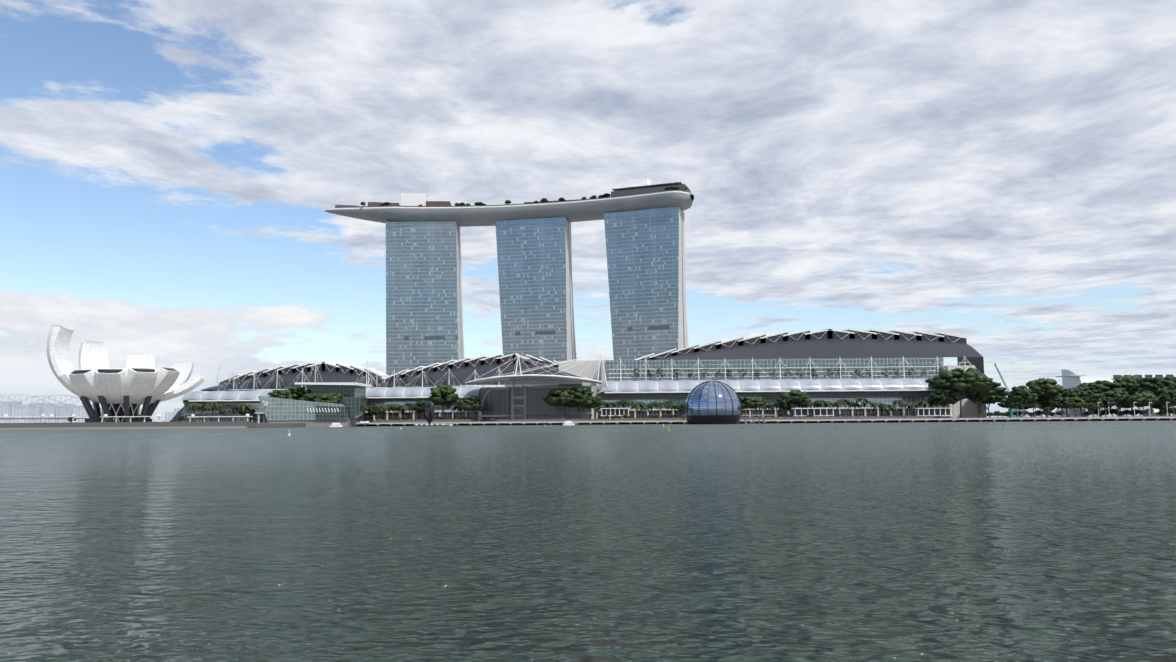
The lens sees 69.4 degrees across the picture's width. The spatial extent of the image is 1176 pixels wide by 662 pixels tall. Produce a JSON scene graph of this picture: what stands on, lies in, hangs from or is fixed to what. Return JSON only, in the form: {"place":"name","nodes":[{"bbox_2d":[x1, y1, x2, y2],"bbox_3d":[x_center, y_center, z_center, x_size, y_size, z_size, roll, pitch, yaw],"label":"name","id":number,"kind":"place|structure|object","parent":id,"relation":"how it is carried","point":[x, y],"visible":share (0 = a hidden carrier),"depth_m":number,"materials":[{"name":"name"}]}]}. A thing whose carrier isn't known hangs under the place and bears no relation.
{"place":"outdoors","nodes":[
{"label":"outdoors","id":0,"kind":"place"},
{"bbox_2d":[0,420,1175,661],"bbox_3d":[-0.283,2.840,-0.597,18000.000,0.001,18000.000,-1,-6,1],"label":"water","id":1,"kind":"structure","parent":0,"point":[882,542],"depth_m":19.89,"materials":[{"name":"grey liquid"}]},
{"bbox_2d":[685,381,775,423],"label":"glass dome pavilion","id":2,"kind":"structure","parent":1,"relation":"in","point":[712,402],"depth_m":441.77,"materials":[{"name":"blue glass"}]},
{"bbox_2d":[0,402,1175,435],"bbox_3d":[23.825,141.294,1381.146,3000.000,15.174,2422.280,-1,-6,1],"label":"waterfront promenade","id":3,"kind":"structure","parent":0,"point":[924,414],"depth_m":475.62,"materials":[{"name":"grey concrete"}]},
{"bbox_2d":[46,324,204,421],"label":"museum building","id":4,"kind":"structure","parent":3,"relation":"on","point":[132,387],"depth_m":493.95,"materials":[{"name":"white metal"}]},
{"bbox_2d":[134,415,145,420],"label":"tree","id":5,"kind":"object","parent":3,"relation":"on","point":[140,418],"visible":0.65,"depth_m":420.55,"materials":[{"name":"green plant"}]},
{"bbox_2d":[184,403,201,421],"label":"palm","id":6,"kind":"object","parent":3,"relation":"on","point":[189,406],"visible":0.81,"depth_m":469.49,"materials":[{"name":"green plant"}]},
{"bbox_2d":[191,404,206,420],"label":"palm","id":7,"kind":"object","parent":3,"relation":"on","point":[196,406],"visible":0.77,"depth_m":468.95,"materials":[{"name":"green plant"}]},
{"bbox_2d":[198,404,213,420],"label":"palm","id":8,"kind":"object","parent":3,"relation":"on","point":[205,407],"visible":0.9,"depth_m":467.20,"materials":[{"name":"green plant"}]},
{"bbox_2d":[206,402,218,415],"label":"palm","id":9,"kind":"object","parent":3,"relation":"on","point":[212,404],"visible":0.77,"depth_m":472.33,"materials":[{"name":"green plant"}]},
{"bbox_2d":[211,404,226,415],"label":"palm","id":10,"kind":"object","parent":3,"relation":"on","point":[218,406],"visible":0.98,"depth_m":467.70,"materials":[{"name":"green plant"}]},
{"bbox_2d":[222,409,237,420],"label":"palm","id":11,"kind":"object","parent":3,"relation":"on","point":[228,411],"visible":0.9,"depth_m":469.82,"materials":[{"name":"green plant"}]},
{"bbox_2d":[230,404,244,415],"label":"palm","id":12,"kind":"object","parent":3,"relation":"on","point":[235,405],"visible":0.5,"depth_m":468.51,"materials":[{"name":"green plant"}]},
{"bbox_2d":[232,404,250,411],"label":"palm","id":13,"kind":"object","parent":3,"relation":"on","point":[243,406],"visible":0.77,"depth_m":468.59,"materials":[{"name":"green plant"}]},
{"bbox_2d":[235,405,255,418],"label":"tree","id":14,"kind":"object","parent":3,"relation":"on","point":[250,412],"visible":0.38,"depth_m":475.75,"materials":[{"name":"green plant"}]},
{"bbox_2d":[242,407,259,422],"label":"palm","id":15,"kind":"object","parent":3,"relation":"on","point":[247,409],"visible":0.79,"depth_m":471.41,"materials":[{"name":"green plant"}]},
{"bbox_2d":[258,382,371,426],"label":"pavilion","id":16,"kind":"object","parent":3,"relation":"on","point":[349,411],"visible":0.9,"depth_m":450.90,"materials":[{"name":"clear glass"}]},
{"bbox_2d":[267,389,297,398],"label":"tree","id":17,"kind":"object","parent":16,"relation":"on","point":[281,393],"visible":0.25,"depth_m":501.18,"materials":[{"name":"green plant"}]},
{"bbox_2d":[287,386,309,399],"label":"tree","id":18,"kind":"object","parent":16,"relation":"on","point":[300,392],"visible":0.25,"depth_m":511.14,"materials":[{"name":"green plant"}]},
{"bbox_2d":[302,393,322,401],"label":"tree","id":19,"kind":"object","parent":16,"relation":"on","point":[313,397],"visible":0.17,"depth_m":498.11,"materials":[{"name":"green plant"}]},
{"bbox_2d":[311,393,345,403],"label":"tree","id":20,"kind":"object","parent":16,"relation":"on","point":[332,398],"visible":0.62,"depth_m":500.12,"materials":[{"name":"green plant"}]},
{"bbox_2d":[369,404,386,419],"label":"tree","id":21,"kind":"object","parent":3,"relation":"on","point":[380,409],"visible":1,"depth_m":516.62,"materials":[{"name":"green plant"}]},
{"bbox_2d":[387,403,403,416],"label":"palm","id":22,"kind":"object","parent":3,"relation":"on","point":[396,406],"visible":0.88,"depth_m":525.30,"materials":[{"name":"green plant"}]},
{"bbox_2d":[397,405,409,416],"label":"palm","id":23,"kind":"object","parent":3,"relation":"on","point":[404,407],"visible":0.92,"depth_m":523.17,"materials":[{"name":"green plant"}]},
{"bbox_2d":[411,400,428,419],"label":"tree","id":24,"kind":"object","parent":3,"relation":"on","point":[419,407],"visible":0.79,"depth_m":510.37,"materials":[{"name":"green plant"}]},
{"bbox_2d":[427,385,458,415],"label":"tree","id":25,"kind":"object","parent":3,"relation":"on","point":[445,396],"visible":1,"depth_m":516.25,"materials":[{"name":"green plant"}]},
{"bbox_2d":[456,396,482,417],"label":"tree","id":26,"kind":"object","parent":3,"relation":"on","point":[464,403],"visible":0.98,"depth_m":517.02,"materials":[{"name":"green plant"}]},
{"bbox_2d":[471,406,483,417],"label":"palm","id":27,"kind":"object","parent":3,"relation":"on","point":[479,409],"visible":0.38,"depth_m":522.99,"materials":[{"name":"green plant"}]},
{"bbox_2d":[386,207,688,386],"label":"hotel towers","id":28,"kind":"structure","parent":3,"relation":"on","point":[645,250],"depth_m":778.35,"materials":[{"name":"blue glass"}]},
{"bbox_2d":[324,178,693,226],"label":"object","id":29,"kind":"structure","parent":28,"relation":"on","point":[638,194],"depth_m":782.55,"materials":[{"name":"white paint"}]},
{"bbox_2d":[543,387,574,417],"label":"tree","id":30,"kind":"object","parent":3,"relation":"on","point":[561,397],"visible":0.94,"depth_m":513.59,"materials":[{"name":"green plant"}]},
{"bbox_2d":[169,328,986,422],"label":"shopping mall","id":31,"kind":"structure","parent":3,"relation":"on","point":[853,349],"depth_m":572.52,"materials":[{"name":"grey metal"}]},
{"bbox_2d":[465,374,602,384],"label":"entrance canopy","id":32,"kind":"object","parent":31,"relation":"attached to","point":[528,377],"visible":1,"depth_m":544.65,"materials":[{"name":"white metal"}]},
{"bbox_2d":[208,331,980,414],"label":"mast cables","id":33,"kind":"object","parent":31,"relation":"on","point":[620,373],"visible":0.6,"depth_m":565.43,"materials":[{"name":"white metal"}]},
{"bbox_2d":[645,369,654,379],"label":"terrace tree","id":34,"kind":"object","parent":31,"relation":"on","point":[649,374],"visible":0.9,"depth_m":567.70,"materials":[{"name":"green plant"}]},
{"bbox_2d":[656,369,664,379],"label":"terrace tree","id":35,"kind":"object","parent":31,"relation":"on","point":[661,375],"visible":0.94,"depth_m":567.53,"materials":[{"name":"green plant"}]},
{"bbox_2d":[726,369,734,379],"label":"terrace tree","id":36,"kind":"object","parent":31,"relation":"on","point":[729,373],"visible":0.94,"depth_m":566.68,"materials":[{"name":"green plant"}]},
{"bbox_2d":[567,386,593,417],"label":"tree","id":37,"kind":"object","parent":3,"relation":"on","point":[579,393],"visible":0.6,"depth_m":515.11,"materials":[{"name":"green plant"}]},
{"bbox_2d":[576,394,605,418],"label":"tree","id":38,"kind":"object","parent":3,"relation":"on","point":[589,401],"visible":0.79,"depth_m":511.34,"materials":[{"name":"green plant"}]},
{"bbox_2d":[44,406,1148,422],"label":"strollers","id":39,"kind":"object","parent":3,"relation":"on","point":[665,418],"visible":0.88,"depth_m":485.49,"materials":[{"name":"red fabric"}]},
{"bbox_2d":[602,402,616,418],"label":"palm","id":40,"kind":"object","parent":3,"relation":"on","point":[609,404],"visible":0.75,"depth_m":520.99,"materials":[{"name":"green plant"}]},
{"bbox_2d":[618,400,631,406],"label":"palm","id":41,"kind":"object","parent":3,"relation":"on","point":[622,401],"visible":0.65,"depth_m":522.34,"materials":[{"name":"green plant"}]},
{"bbox_2d":[620,401,634,417],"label":"palm","id":42,"kind":"object","parent":3,"relation":"on","point":[628,403],"visible":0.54,"depth_m":521.14,"materials":[{"name":"green plant"}]},
{"bbox_2d":[630,403,645,412],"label":"palm","id":43,"kind":"object","parent":3,"relation":"on","point":[638,405],"visible":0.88,"depth_m":520.98,"materials":[{"name":"green plant"}]},
{"bbox_2d":[632,402,649,417],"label":"palm","id":44,"kind":"object","parent":3,"relation":"on","point":[644,404],"visible":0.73,"depth_m":525.79,"materials":[{"name":"green plant"}]},
{"bbox_2d":[646,404,661,417],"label":"palm","id":45,"kind":"object","parent":3,"relation":"on","point":[650,405],"visible":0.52,"depth_m":521.07,"materials":[{"name":"green plant"}]},
{"bbox_2d":[656,402,667,415],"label":"palm","id":46,"kind":"object","parent":3,"relation":"on","point":[663,404],"visible":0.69,"depth_m":520.88,"materials":[{"name":"green plant"}]},
{"bbox_2d":[664,401,676,414],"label":"palm","id":47,"kind":"object","parent":3,"relation":"on","point":[667,402],"visible":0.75,"depth_m":527.63,"materials":[{"name":"green plant"}]},
{"bbox_2d":[666,403,676,413],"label":"palm","id":48,"kind":"object","parent":3,"relation":"on","point":[671,404],"visible":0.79,"depth_m":522.00,"materials":[{"name":"green plant"}]},
{"bbox_2d":[676,402,684,413],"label":"tree","id":49,"kind":"object","parent":3,"relation":"on","point":[680,407],"visible":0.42,"depth_m":513.96,"materials":[{"name":"green plant"}]},
{"bbox_2d":[739,396,753,413],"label":"tree","id":50,"kind":"object","parent":3,"relation":"on","point":[746,404],"visible":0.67,"depth_m":507.88,"materials":[{"name":"green plant"}]},
{"bbox_2d":[742,396,766,414],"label":"tree","id":51,"kind":"object","parent":3,"relation":"on","point":[758,402],"visible":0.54,"depth_m":508.61,"materials":[{"name":"green plant"}]},
{"bbox_2d":[765,403,775,409],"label":"palm","id":52,"kind":"object","parent":3,"relation":"on","point":[771,404],"visible":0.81,"depth_m":520.93,"materials":[{"name":"green plant"}]},
{"bbox_2d":[777,398,794,414],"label":"tree","id":53,"kind":"object","parent":3,"relation":"on","point":[783,404],"visible":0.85,"depth_m":508.94,"materials":[{"name":"green plant"}]},
{"bbox_2d":[776,390,811,416],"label":"tree","id":54,"kind":"object","parent":3,"relation":"on","point":[796,397],"visible":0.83,"depth_m":510.74,"materials":[{"name":"green plant"}]},
{"bbox_2d":[801,402,814,407],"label":"palm","id":55,"kind":"object","parent":3,"relation":"on","point":[810,404],"visible":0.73,"depth_m":518.56,"materials":[{"name":"green plant"}]},
{"bbox_2d":[814,400,828,416],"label":"palm","id":56,"kind":"object","parent":3,"relation":"on","point":[821,402],"visible":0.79,"depth_m":516.82,"materials":[{"name":"green plant"}]},
{"bbox_2d":[818,401,833,407],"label":"palm","id":57,"kind":"object","parent":3,"relation":"on","point":[829,403],"visible":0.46,"depth_m":519.96,"materials":[{"name":"green plant"}]},
{"bbox_2d":[831,401,847,408],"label":"palm","id":58,"kind":"object","parent":3,"relation":"on","point":[838,404],"visible":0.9,"depth_m":517.89,"materials":[{"name":"green plant"}]},
{"bbox_2d":[839,399,852,415],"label":"palm","id":59,"kind":"object","parent":3,"relation":"on","point":[845,401],"visible":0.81,"depth_m":518.83,"materials":[{"name":"green plant"}]},
{"bbox_2d":[850,402,859,415],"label":"palm","id":60,"kind":"object","parent":3,"relation":"on","point":[857,405],"visible":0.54,"depth_m":522.67,"materials":[{"name":"green plant"}]},
{"bbox_2d":[852,397,868,408],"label":"palm","id":61,"kind":"object","parent":3,"relation":"on","point":[861,399],"visible":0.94,"depth_m":519.92,"materials":[{"name":"green plant"}]},
{"bbox_2d":[862,401,873,415],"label":"palm","id":62,"kind":"object","parent":3,"relation":"on","point":[867,402],"visible":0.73,"depth_m":522.52,"materials":[{"name":"green plant"}]},
{"bbox_2d":[870,403,879,409],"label":"palm","id":63,"kind":"object","parent":3,"relation":"on","point":[875,405],"visible":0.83,"depth_m":520.49,"materials":[{"name":"green plant"}]},
{"bbox_2d":[879,404,888,409],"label":"palm","id":64,"kind":"object","parent":3,"relation":"on","point":[882,406],"visible":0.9,"depth_m":517.52,"materials":[{"name":"green plant"}]},
{"bbox_2d":[885,404,896,411],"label":"palm","id":65,"kind":"object","parent":3,"relation":"on","point":[892,406],"visible":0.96,"depth_m":517.35,"materials":[{"name":"green plant"}]},
{"bbox_2d":[893,400,904,413],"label":"palm","id":66,"kind":"object","parent":3,"relation":"on","point":[899,402],"visible":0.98,"depth_m":521.62,"materials":[{"name":"green plant"}]},
{"bbox_2d":[899,402,911,414],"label":"palm","id":67,"kind":"object","parent":3,"relation":"on","point":[905,404],"visible":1,"depth_m":518.88,"materials":[{"name":"green plant"}]},
{"bbox_2d":[907,404,919,410],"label":"palm","id":68,"kind":"object","parent":3,"relation":"on","point":[912,405],"visible":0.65,"depth_m":520.89,"materials":[{"name":"green plant"}]},
{"bbox_2d":[916,400,930,407],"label":"palm","id":69,"kind":"object","parent":3,"relation":"on","point":[920,403],"visible":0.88,"depth_m":520.06,"materials":[{"name":"green plant"}]},
{"bbox_2d":[921,401,937,407],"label":"palm","id":70,"kind":"object","parent":3,"relation":"on","point":[931,403],"visible":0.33,"depth_m":523.64,"materials":[{"name":"green plant"}]},
{"bbox_2d":[928,388,962,417],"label":"tree","id":71,"kind":"object","parent":3,"relation":"on","point":[939,396],"visible":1,"depth_m":514.85,"materials":[{"name":"green plant"}]},
{"bbox_2d":[925,367,993,417],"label":"tree","id":72,"kind":"object","parent":3,"relation":"on","point":[970,380],"visible":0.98,"depth_m":515.17,"materials":[{"name":"green plant"}]},
{"bbox_2d":[948,381,1008,417],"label":"tree","id":73,"kind":"object","parent":3,"relation":"on","point":[996,389],"visible":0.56,"depth_m":527.50,"materials":[{"name":"green plant"}]},
{"bbox_2d":[970,394,1004,417],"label":"tree","id":74,"kind":"object","parent":3,"relation":"on","point":[994,399],"visible":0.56,"depth_m":548.47,"materials":[{"name":"green plant"}]},
{"bbox_2d":[997,396,1020,416],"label":"tree","id":75,"kind":"object","parent":3,"relation":"on","point":[1005,403],"visible":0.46,"depth_m":536.83,"materials":[{"name":"green plant"}]},
{"bbox_2d":[1010,404,1021,416],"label":"palm","id":76,"kind":"object","parent":3,"relation":"on","point":[1016,406],"visible":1,"depth_m":514.43,"materials":[{"name":"green plant"}]},
{"bbox_2d":[1012,411,1021,416],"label":"shrub","id":77,"kind":"object","parent":3,"relation":"on","point":[1019,413],"visible":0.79,"depth_m":570.39,"materials":[{"name":"green plant"}]},
{"bbox_2d":[1007,385,1037,416],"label":"tree","id":78,"kind":"object","parent":3,"relation":"on","point":[1020,395],"visible":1,"depth_m":510.93,"materials":[{"name":"green plant"}]},
{"bbox_2d":[1018,403,1032,416],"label":"tree","id":79,"kind":"object","parent":3,"relation":"on","point":[1026,407],"visible":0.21,"depth_m":562.81,"materials":[{"name":"green plant"}]},
{"bbox_2d":[1030,403,1040,410],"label":"palm","id":80,"kind":"object","parent":3,"relation":"on","point":[1034,405],"visible":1,"depth_m":510.01,"materials":[{"name":"plant"}]},
{"bbox_2d":[1031,398,1051,416],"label":"tree","id":81,"kind":"object","parent":3,"relation":"on","point":[1040,401],"visible":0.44,"depth_m":537.61,"materials":[{"name":"green plant"}]},
{"bbox_2d":[1025,378,1064,416],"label":"tree","id":82,"kind":"object","parent":3,"relation":"on","point":[1043,388],"visible":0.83,"depth_m":533.33,"materials":[{"name":"green plant"}]},
{"bbox_2d":[1050,397,1072,416],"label":"tree","id":83,"kind":"object","parent":3,"relation":"on","point":[1057,402],"visible":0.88,"depth_m":511.76,"materials":[{"name":"green plant"}]},
{"bbox_2d":[1050,388,1080,416],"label":"tree","id":84,"kind":"object","parent":3,"relation":"on","point":[1069,393],"visible":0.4,"depth_m":518.89,"materials":[{"name":"green plant"}]},
{"bbox_2d":[1062,397,1088,416],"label":"tree","id":85,"kind":"object","parent":3,"relation":"on","point":[1080,402],"visible":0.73,"depth_m":508.53,"materials":[{"name":"green plant"}]},
{"bbox_2d":[1070,386,1095,416],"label":"tree","id":86,"kind":"object","parent":3,"relation":"on","point":[1086,392],"visible":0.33,"depth_m":547.63,"materials":[{"name":"green plant"}]},
{"bbox_2d":[1085,403,1100,416],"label":"tree","id":87,"kind":"object","parent":3,"relation":"on","point":[1089,406],"visible":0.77,"depth_m":531.02,"materials":[{"name":"green plant"}]},
{"bbox_2d":[1090,405,1103,416],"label":"palm","id":88,"kind":"object","parent":3,"relation":"on","point":[1097,406],"visible":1,"depth_m":508.69,"materials":[{"name":"plant"}]},
{"bbox_2d":[1084,392,1112,416],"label":"tree","id":89,"kind":"object","parent":3,"relation":"on","point":[1094,398],"visible":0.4,"depth_m":537.97,"materials":[{"name":"green plant"}]},
{"bbox_2d":[1077,380,1129,416],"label":"tree","id":90,"kind":"object","parent":3,"relation":"on","point":[1098,386],"visible":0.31,"depth_m":554.08,"materials":[{"name":"green plant"}]},
{"bbox_2d":[1095,397,1115,413],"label":"tree","id":91,"kind":"object","parent":3,"relation":"on","point":[1104,401],"visible":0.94,"depth_m":514.99,"materials":[{"name":"green plant"}]},
{"bbox_2d":[1107,408,1117,414],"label":"shrub","id":92,"kind":"object","parent":3,"relation":"on","point":[1111,411],"visible":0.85,"depth_m":562.36,"materials":[{"name":"green plant"}]},
{"bbox_2d":[1104,390,1129,416],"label":"tree","id":93,"kind":"object","parent":3,"relation":"on","point":[1120,397],"visible":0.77,"depth_m":528.74,"materials":[{"name":"green plant"}]},
{"bbox_2d":[1113,375,1140,415],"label":"tree","id":94,"kind":"object","parent":3,"relation":"on","point":[1122,380],"visible":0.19,"depth_m":579.63,"materials":[{"name":"green plant"}]},
{"bbox_2d":[1128,409,1142,414],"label":"shrub","id":95,"kind":"object","parent":3,"relation":"on","point":[1138,411],"visible":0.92,"depth_m":563.80,"materials":[{"name":"green plant"}]},
{"bbox_2d":[1128,404,1148,415],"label":"tree","id":96,"kind":"object","parent":3,"relation":"on","point":[1138,406],"visible":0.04,"depth_m":572.07,"materials":[{"name":"green plant"}]},
{"bbox_2d":[1126,392,1159,415],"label":"tree","id":97,"kind":"object","parent":3,"relation":"on","point":[1143,398],"visible":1,"depth_m":517.87,"materials":[{"name":"green plant"}]},
{"bbox_2d":[1126,376,1173,415],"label":"tree","id":98,"kind":"object","parent":3,"relation":"on","point":[1153,387],"visible":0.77,"depth_m":549.21,"materials":[{"name":"green plant"}]},
{"bbox_2d":[1152,402,1170,415],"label":"tree","id":99,"kind":"object","parent":3,"relation":"on","point":[1157,405],"visible":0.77,"depth_m":552.37,"materials":[{"name":"green plant"}]},
{"bbox_2d":[1150,376,1175,415],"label":"tree","id":100,"kind":"object","parent":3,"relation":"on","point":[1172,379],"visible":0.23,"depth_m":582.12,"materials":[{"name":"green plant"}]},
{"bbox_2d":[1160,408,1172,413],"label":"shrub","id":101,"kind":"object","parent":3,"relation":"on","point":[1170,410],"visible":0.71,"depth_m":560.36,"materials":[{"name":"green plant"}]},
{"bbox_2d":[1158,390,1175,415],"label":"tree","id":102,"kind":"object","parent":3,"relation":"on","point":[1169,396],"visible":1,"depth_m":515.39,"materials":[{"name":"green plant"}]},
{"bbox_2d":[0,363,1175,422],"bbox_3d":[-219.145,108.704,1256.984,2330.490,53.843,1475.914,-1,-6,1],"label":"distant city skyline","id":103,"kind":"structure","parent":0,"point":[1071,378],"depth_m":913.17,"materials":[{"name":"silver"}]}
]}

